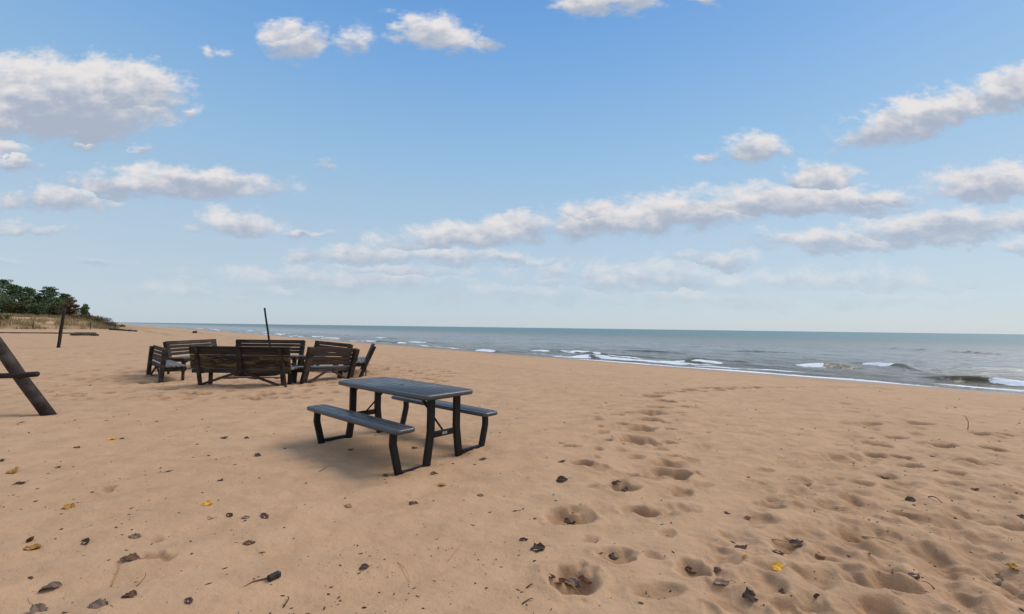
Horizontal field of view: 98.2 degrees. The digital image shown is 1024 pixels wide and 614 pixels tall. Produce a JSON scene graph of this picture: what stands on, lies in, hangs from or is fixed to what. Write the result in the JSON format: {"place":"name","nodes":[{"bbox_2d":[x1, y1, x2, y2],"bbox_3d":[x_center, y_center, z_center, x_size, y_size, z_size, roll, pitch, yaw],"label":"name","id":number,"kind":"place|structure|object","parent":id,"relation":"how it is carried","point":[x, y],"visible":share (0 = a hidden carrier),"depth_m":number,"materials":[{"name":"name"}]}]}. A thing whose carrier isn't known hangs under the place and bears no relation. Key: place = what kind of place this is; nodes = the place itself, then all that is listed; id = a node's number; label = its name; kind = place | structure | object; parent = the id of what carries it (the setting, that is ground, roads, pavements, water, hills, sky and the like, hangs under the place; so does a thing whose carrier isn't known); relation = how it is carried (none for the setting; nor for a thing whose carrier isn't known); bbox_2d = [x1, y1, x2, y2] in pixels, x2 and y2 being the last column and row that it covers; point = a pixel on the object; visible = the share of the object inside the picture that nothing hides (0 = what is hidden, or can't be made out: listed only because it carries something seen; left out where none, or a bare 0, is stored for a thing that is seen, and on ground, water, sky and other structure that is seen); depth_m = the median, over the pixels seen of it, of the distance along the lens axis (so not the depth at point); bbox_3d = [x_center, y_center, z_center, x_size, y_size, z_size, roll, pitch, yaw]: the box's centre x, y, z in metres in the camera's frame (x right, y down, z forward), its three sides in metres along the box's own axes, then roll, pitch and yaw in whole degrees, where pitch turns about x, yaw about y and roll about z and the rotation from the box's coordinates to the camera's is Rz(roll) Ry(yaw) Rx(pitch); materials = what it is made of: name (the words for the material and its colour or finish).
{"place":"outdoors","nodes":[
{"label":"outdoors","id":0,"kind":"place"},
{"bbox_2d":[223,376,279,378],"bbox_3d":[-6.976,1.902,11.946,1.501,0.050,0.120,1,-3,-2],"label":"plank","id":1,"kind":"object","parent":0,"point":[236,377],"visible":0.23,"depth_m":11.89,"materials":[{"name":"wood"}]},
{"bbox_2d":[0,316,1023,613],"bbox_3d":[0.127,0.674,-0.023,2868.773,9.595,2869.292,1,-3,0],"label":"beach","id":2,"kind":"structure","parent":0,"point":[684,452],"depth_m":3.96,"materials":[{"name":"beige sand"}]},
{"bbox_2d":[0,314,11,319],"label":"shrub","id":3,"kind":"object","parent":2,"relation":"on","point":[6,316],"visible":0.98,"depth_m":82.28,"materials":[{"name":"green plant"}]},
{"bbox_2d":[0,291,14,303],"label":"leafy tree","id":4,"kind":"object","parent":2,"relation":"on","point":[2,297],"visible":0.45,"depth_m":101.40,"materials":[{"name":"green plant"}]},
{"bbox_2d":[0,298,18,313],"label":"leafy tree","id":5,"kind":"object","parent":2,"relation":"on","point":[8,300],"visible":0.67,"depth_m":95.75,"materials":[{"name":"green plant"}]},
{"bbox_2d":[0,279,19,311],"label":"pine tree","id":6,"kind":"object","parent":2,"relation":"on","point":[2,284],"visible":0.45,"depth_m":112.07,"materials":[{"name":"green plant"}]},
{"bbox_2d":[6,467,18,472],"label":"fallen leaf","id":7,"kind":"object","parent":2,"relation":"on","point":[13,470],"visible":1,"depth_m":4.28,"materials":[{"name":"yellow plant"}]},
{"bbox_2d":[4,284,26,303],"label":"pine tree","id":8,"kind":"object","parent":2,"relation":"on","point":[14,290],"visible":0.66,"depth_m":103.73,"materials":[{"name":"green plant"}]},
{"bbox_2d":[0,299,32,314],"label":"leafy tree","id":9,"kind":"object","parent":2,"relation":"on","point":[21,309],"visible":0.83,"depth_m":96.27,"materials":[{"name":"green plant"}]},
{"bbox_2d":[13,481,27,484],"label":"fallen leaf","id":10,"kind":"object","parent":2,"relation":"on","point":[19,483],"visible":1,"depth_m":3.92,"materials":[{"name":"plant"}]},
{"bbox_2d":[0,337,56,415],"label":"timber frame","id":11,"kind":"object","parent":2,"relation":"on","point":[33,394],"visible":0.92,"depth_m":6.95,"materials":[{"name":"brown wood"}]},
{"bbox_2d":[16,287,42,314],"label":"pine tree","id":12,"kind":"object","parent":2,"relation":"on","point":[28,293],"visible":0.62,"depth_m":105.74,"materials":[{"name":"green plant"}]},
{"bbox_2d":[26,534,33,542],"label":"fallen leaf","id":13,"kind":"object","parent":2,"relation":"on","point":[29,539],"visible":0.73,"depth_m":2.90,"materials":[{"name":"plant"}]},
{"bbox_2d":[24,543,43,550],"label":"fallen leaf","id":14,"kind":"object","parent":2,"relation":"on","point":[34,546],"visible":1,"depth_m":2.81,"materials":[{"name":"yellow plant"}]},
{"bbox_2d":[0,332,69,333],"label":"driftwood log","id":15,"kind":"object","parent":2,"relation":"on","point":[39,332],"visible":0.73,"depth_m":53.12,"materials":[{"name":"brown wood"}]},
{"bbox_2d":[24,302,49,315],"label":"leafy tree","id":16,"kind":"object","parent":2,"relation":"on","point":[36,308],"visible":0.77,"depth_m":96.24,"materials":[{"name":"green plant"}]},
{"bbox_2d":[27,598,48,613],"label":"fallen leaf","id":17,"kind":"object","parent":2,"relation":"on","point":[38,607],"visible":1,"depth_m":2.21,"materials":[{"name":"grey plant"}]},
{"bbox_2d":[30,286,59,307],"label":"pine tree","id":18,"kind":"object","parent":2,"relation":"on","point":[50,292],"visible":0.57,"depth_m":107.34,"materials":[{"name":"green plant"}]},
{"bbox_2d":[32,581,61,591],"bbox_3d":[-2.511,1.512,2.386,0.140,0.032,0.060,-9,0,-19],"label":"fallen leaf","id":19,"kind":"object","parent":2,"relation":"on","point":[54,584],"visible":1,"depth_m":2.40,"materials":[{"name":"grey plant"}]},
{"bbox_2d":[43,304,65,316],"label":"leafy tree","id":20,"kind":"object","parent":2,"relation":"on","point":[54,311],"visible":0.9,"depth_m":95.25,"materials":[{"name":"green plant"}]},
{"bbox_2d":[44,297,64,307],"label":"leafy tree","id":21,"kind":"object","parent":2,"relation":"on","point":[57,301],"visible":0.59,"depth_m":103.21,"materials":[{"name":"green plant"}]},
{"bbox_2d":[0,321,115,328],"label":"sand fence","id":22,"kind":"object","parent":2,"relation":"on","point":[55,325],"visible":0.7,"depth_m":83.06,"materials":[{"name":"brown wood"}]},
{"bbox_2d":[0,312,119,328],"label":"dune grass","id":23,"kind":"structure","parent":2,"relation":"on","point":[76,319],"depth_m":89.94,"materials":[{"name":"brown plant"}]},
{"bbox_2d":[56,308,66,347],"bbox_3d":[-25.152,1.278,24.754,0.168,2.492,0.360,0,-3,20],"label":"leaning post","id":24,"kind":"object","parent":2,"relation":"on","point":[61,328],"visible":0.88,"depth_m":24.72,"materials":[{"name":"brown wood"}]},
{"bbox_2d":[58,293,74,302],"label":"pine tree","id":25,"kind":"object","parent":2,"relation":"on","point":[63,296],"visible":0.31,"depth_m":109.74,"materials":[{"name":"green plant"}]},
{"bbox_2d":[63,503,74,508],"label":"fallen leaf","id":26,"kind":"object","parent":2,"relation":"on","point":[68,506],"visible":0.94,"depth_m":3.43,"materials":[{"name":"yellow plant"}]},
{"bbox_2d":[62,298,79,315],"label":"leafy tree","id":27,"kind":"object","parent":2,"relation":"on","point":[72,308],"visible":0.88,"depth_m":101.72,"materials":[{"name":"brown plant"}]},
{"bbox_2d":[79,304,89,314],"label":"leafy tree","id":28,"kind":"object","parent":2,"relation":"on","point":[85,308],"visible":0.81,"depth_m":99.62,"materials":[{"name":"green plant"}]},
{"bbox_2d":[70,333,98,335],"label":"driftwood log","id":29,"kind":"object","parent":2,"relation":"on","point":[80,334],"visible":0.9,"depth_m":47.10,"materials":[{"name":"wood"}]},
{"bbox_2d":[81,537,89,544],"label":"fallen leaf","id":30,"kind":"object","parent":2,"relation":"on","point":[86,540],"visible":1,"depth_m":2.90,"materials":[{"name":"grey plant"}]},
{"bbox_2d":[77,314,94,319],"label":"shrub","id":31,"kind":"object","parent":2,"relation":"on","point":[85,316],"visible":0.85,"depth_m":96.70,"materials":[{"name":"green plant"}]},
{"bbox_2d":[88,598,112,608],"bbox_3d":[-2.063,1.498,2.232,0.130,0.024,0.058,3,21,0],"label":"fallen leaf","id":32,"kind":"object","parent":2,"relation":"on","point":[98,603],"visible":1,"depth_m":2.23,"materials":[{"name":"grey plant"}]},
{"bbox_2d":[95,316,113,323],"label":"shrub","id":33,"kind":"object","parent":2,"relation":"on","point":[104,319],"visible":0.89,"depth_m":98.62,"materials":[{"name":"green plant"}]},
{"bbox_2d":[104,322,117,326],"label":"shrub","id":34,"kind":"object","parent":2,"relation":"on","point":[110,323],"visible":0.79,"depth_m":96.55,"materials":[{"name":"green plant"}]},
{"bbox_2d":[109,328,136,331],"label":"driftwood log","id":35,"kind":"object","parent":2,"relation":"on","point":[121,329],"visible":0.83,"depth_m":77.87,"materials":[{"name":"brown wood"}]},
{"bbox_2d":[122,590,136,596],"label":"fallen leaf","id":36,"kind":"object","parent":2,"relation":"on","point":[132,593],"visible":0.98,"depth_m":2.32,"materials":[{"name":"plant"}]},
{"bbox_2d":[128,533,140,538],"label":"fallen leaf","id":37,"kind":"object","parent":2,"relation":"on","point":[136,535],"visible":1,"depth_m":3.01,"materials":[{"name":"grey plant"}]},
{"bbox_2d":[120,552,148,559],"bbox_3d":[-2.285,1.518,2.685,0.139,0.032,0.062,12,3,-19],"label":"fallen leaf","id":38,"kind":"object","parent":2,"relation":"on","point":[133,556],"visible":1,"depth_m":2.68,"materials":[{"name":"plant"}]},
{"bbox_2d":[146,345,186,382],"bbox_3d":[-9.477,1.580,12.132,2.372,0.999,0.569,-2,-4,44],"label":"wooden bench","id":39,"kind":"object","parent":2,"relation":"on","point":[162,364],"visible":0.93,"depth_m":11.69,"materials":[{"name":"brown wood"}]},
{"bbox_2d":[184,597,192,602],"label":"fallen leaf","id":40,"kind":"object","parent":2,"relation":"on","point":[190,599],"visible":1,"depth_m":2.32,"materials":[{"name":"grey plant"}]},
{"bbox_2d":[163,339,216,371],"bbox_3d":[-10.439,1.630,14.817,0.653,1.056,2.472,1,-3,-2],"label":"wooden bench","id":41,"kind":"object","parent":2,"relation":"on","point":[168,345],"visible":0.4,"depth_m":14.10,"materials":[{"name":"brown wood"}]},
{"bbox_2d":[201,500,212,505],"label":"fallen leaf","id":42,"kind":"object","parent":2,"relation":"on","point":[207,503],"visible":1,"depth_m":3.51,"materials":[{"name":"yellow plant"}]},
{"bbox_2d":[187,346,298,386],"bbox_3d":[-6.370,1.468,10.553,2.423,1.073,0.775,1,-3,-1],"label":"wooden bench","id":43,"kind":"object","parent":2,"relation":"on","point":[246,360],"visible":0.89,"depth_m":10.43,"materials":[{"name":"brown wood"}]},
{"bbox_2d":[240,540,254,544],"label":"fallen leaf","id":44,"kind":"object","parent":2,"relation":"on","point":[248,542],"visible":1,"depth_m":2.94,"materials":[{"name":"plant"}]},
{"bbox_2d":[234,373,279,375],"bbox_3d":[-7.376,1.910,13.077,1.400,0.367,1.400,1,-3,0],"label":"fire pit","id":45,"kind":"object","parent":2,"relation":"on","point":[256,374],"visible":0.15,"depth_m":12.46,"materials":[{"name":"metal"}]},
{"bbox_2d":[243,570,280,586],"bbox_3d":[-1.408,1.542,2.508,0.187,0.030,0.050,3,-4,-41],"label":"charred stick","id":46,"kind":"object","parent":2,"relation":"on","point":[273,576],"visible":1,"depth_m":2.53,"materials":[{"name":"black wood"}]},
{"bbox_2d":[257,512,268,518],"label":"fallen leaf","id":47,"kind":"object","parent":2,"relation":"on","point":[262,515],"visible":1,"depth_m":3.35,"materials":[{"name":"grey plant"}]},
{"bbox_2d":[264,308,270,343],"bbox_3d":[-9.509,1.211,17.358,0.494,2.357,0.081,1,-3,0],"label":"leaning pole","id":48,"kind":"object","parent":2,"relation":"on","point":[267,328],"visible":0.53,"depth_m":17.36,"materials":[{"name":"brown wood"}]},
{"bbox_2d":[235,339,305,365],"bbox_3d":[-8.502,1.675,15.352,2.426,1.075,0.657,1,-3,0],"label":"wooden bench","id":49,"kind":"object","parent":2,"relation":"on","point":[299,345],"visible":0.41,"depth_m":15.56,"materials":[{"name":"brown wood"}]},
{"bbox_2d":[291,347,359,383],"bbox_3d":[-4.902,1.596,11.714,0.655,1.060,1.678,0,-6,25],"label":"wooden bench","id":50,"kind":"object","parent":2,"relation":"on","point":[310,360],"visible":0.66,"depth_m":11.51,"materials":[{"name":"brown wood"}]},
{"bbox_2d":[300,340,352,372],"bbox_3d":[-6.093,1.675,14.513,1.886,1.041,0.651,1,-2,32],"label":"wooden bench","id":51,"kind":"object","parent":2,"relation":"on","point":[324,344],"visible":0.31,"depth_m":14.65,"materials":[{"name":"brown wood"}]},
{"bbox_2d":[349,343,375,376],"bbox_3d":[-4.590,1.653,13.633,0.737,1.033,2.068,2,-3,-18],"label":"wooden bench","id":52,"kind":"object","parent":2,"relation":"on","point":[362,362],"visible":0.63,"depth_m":12.73,"materials":[{"name":"brown wood"}]},
{"bbox_2d":[359,563,371,568],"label":"fallen leaf","id":53,"kind":"object","parent":2,"relation":"on","point":[363,565],"visible":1,"depth_m":2.72,"materials":[{"name":"grey plant"}]},
{"bbox_2d":[307,377,497,475],"bbox_3d":[-1.363,1.346,5.443,1.920,0.786,1.493,-2,-3,41],"label":"picnic table","id":54,"kind":"object","parent":2,"relation":"on","point":[427,395],"visible":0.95,"depth_m":5.11,"materials":[{"name":"grey plastic"}]},
{"bbox_2d":[2,372,1023,613],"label":"plant litter","id":55,"kind":"object","parent":2,"relation":"on","point":[31,577],"visible":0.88,"depth_m":3.21,"materials":[{"name":"brown plant"}]},
{"bbox_2d":[530,542,550,550],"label":"fallen leaf","id":56,"kind":"object","parent":2,"relation":"on","point":[539,546],"visible":1,"depth_m":2.99,"materials":[{"name":"grey plant"}]},
{"bbox_2d":[555,578,565,583],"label":"fallen leaf","id":57,"kind":"object","parent":2,"relation":"on","point":[561,580],"visible":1,"depth_m":2.66,"materials":[{"name":"brown plant"}]},
{"bbox_2d":[556,475,567,481],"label":"fallen leaf","id":58,"kind":"object","parent":2,"relation":"on","point":[560,478],"visible":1,"depth_m":4.29,"materials":[{"name":"plant"}]},
{"bbox_2d":[564,578,582,587],"bbox_3d":[0.379,1.670,2.682,0.131,0.023,0.056,8,12,16],"label":"fallen leaf","id":59,"kind":"object","parent":2,"relation":"on","point":[573,582],"visible":0.91,"depth_m":2.69,"materials":[{"name":"grey plant"}]},
{"bbox_2d":[575,575,591,583],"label":"fallen leaf","id":60,"kind":"object","parent":2,"relation":"on","point":[582,577],"visible":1,"depth_m":2.69,"materials":[{"name":"plant"}]},
{"bbox_2d":[608,553,618,558],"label":"fallen leaf","id":61,"kind":"object","parent":2,"relation":"on","point":[611,555],"visible":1,"depth_m":2.97,"materials":[{"name":"grey plant"}]},
{"bbox_2d":[685,566,696,572],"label":"fallen leaf","id":62,"kind":"object","parent":2,"relation":"on","point":[688,568],"visible":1,"depth_m":2.81,"materials":[{"name":"brown plant"}]},
{"bbox_2d":[712,566,720,572],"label":"fallen leaf","id":63,"kind":"object","parent":2,"relation":"on","point":[717,569],"visible":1,"depth_m":2.70,"materials":[{"name":"grey plant"}]},
{"bbox_2d":[713,578,735,585],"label":"fallen leaf","id":64,"kind":"object","parent":2,"relation":"on","point":[722,582],"visible":1,"depth_m":2.59,"materials":[{"name":"grey plant"}]},
{"bbox_2d":[734,543,749,548],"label":"fallen leaf","id":65,"kind":"object","parent":2,"relation":"on","point":[741,546],"visible":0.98,"depth_m":3.00,"materials":[{"name":"grey plant"}]},
{"bbox_2d":[742,587,757,600],"bbox_3d":[1.319,1.577,2.422,0.118,0.037,0.078,1,20,3],"label":"fallen leaf","id":66,"kind":"object","parent":2,"relation":"on","point":[748,593],"visible":1,"depth_m":2.43,"materials":[{"name":"grey plant"}]},
{"bbox_2d":[771,561,793,570],"bbox_3d":[1.643,1.583,2.689,0.124,0.026,0.082,-1,22,23],"label":"fallen leaf","id":67,"kind":"object","parent":2,"relation":"on","point":[777,566],"visible":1,"depth_m":2.71,"materials":[{"name":"yellow plant"}]},
{"bbox_2d":[787,539,803,546],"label":"fallen leaf","id":68,"kind":"object","parent":2,"relation":"on","point":[796,542],"visible":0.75,"depth_m":3.03,"materials":[{"name":"grey plant"}]},
{"bbox_2d":[902,496,915,500],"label":"fallen leaf","id":69,"kind":"object","parent":2,"relation":"on","point":[907,498],"visible":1,"depth_m":3.87,"materials":[{"name":"plant"}]},
{"bbox_2d":[908,572,921,577],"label":"fallen leaf","id":70,"kind":"object","parent":2,"relation":"on","point":[912,573],"visible":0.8,"depth_m":2.69,"materials":[{"name":"grey plant"}]},
{"bbox_2d":[987,570,1003,585],"bbox_3d":[2.995,1.671,2.743,0.160,0.034,0.068,-17,13,-24],"label":"fallen leaf","id":71,"kind":"object","parent":2,"relation":"on","point":[998,583],"visible":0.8,"depth_m":2.73,"materials":[{"name":"grey plant"}]},
{"bbox_2d":[999,559,1018,569],"bbox_3d":[3.117,1.615,2.769,0.114,0.020,0.049,17,24,26],"label":"fallen leaf","id":72,"kind":"object","parent":2,"relation":"on","point":[1012,565],"visible":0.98,"depth_m":2.77,"materials":[{"name":"plant"}]},
{"bbox_2d":[0,0,1023,333],"label":"sky","id":73,"kind":"structure","parent":0,"point":[737,165],"materials":[{"name":"blue"}]},
{"bbox_2d":[115,322,1023,393],"bbox_3d":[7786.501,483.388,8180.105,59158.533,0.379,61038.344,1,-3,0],"label":"lake","id":74,"kind":"structure","parent":0,"point":[988,362],"depth_m":53.16,"materials":[{"name":"liquid"}]}
]}

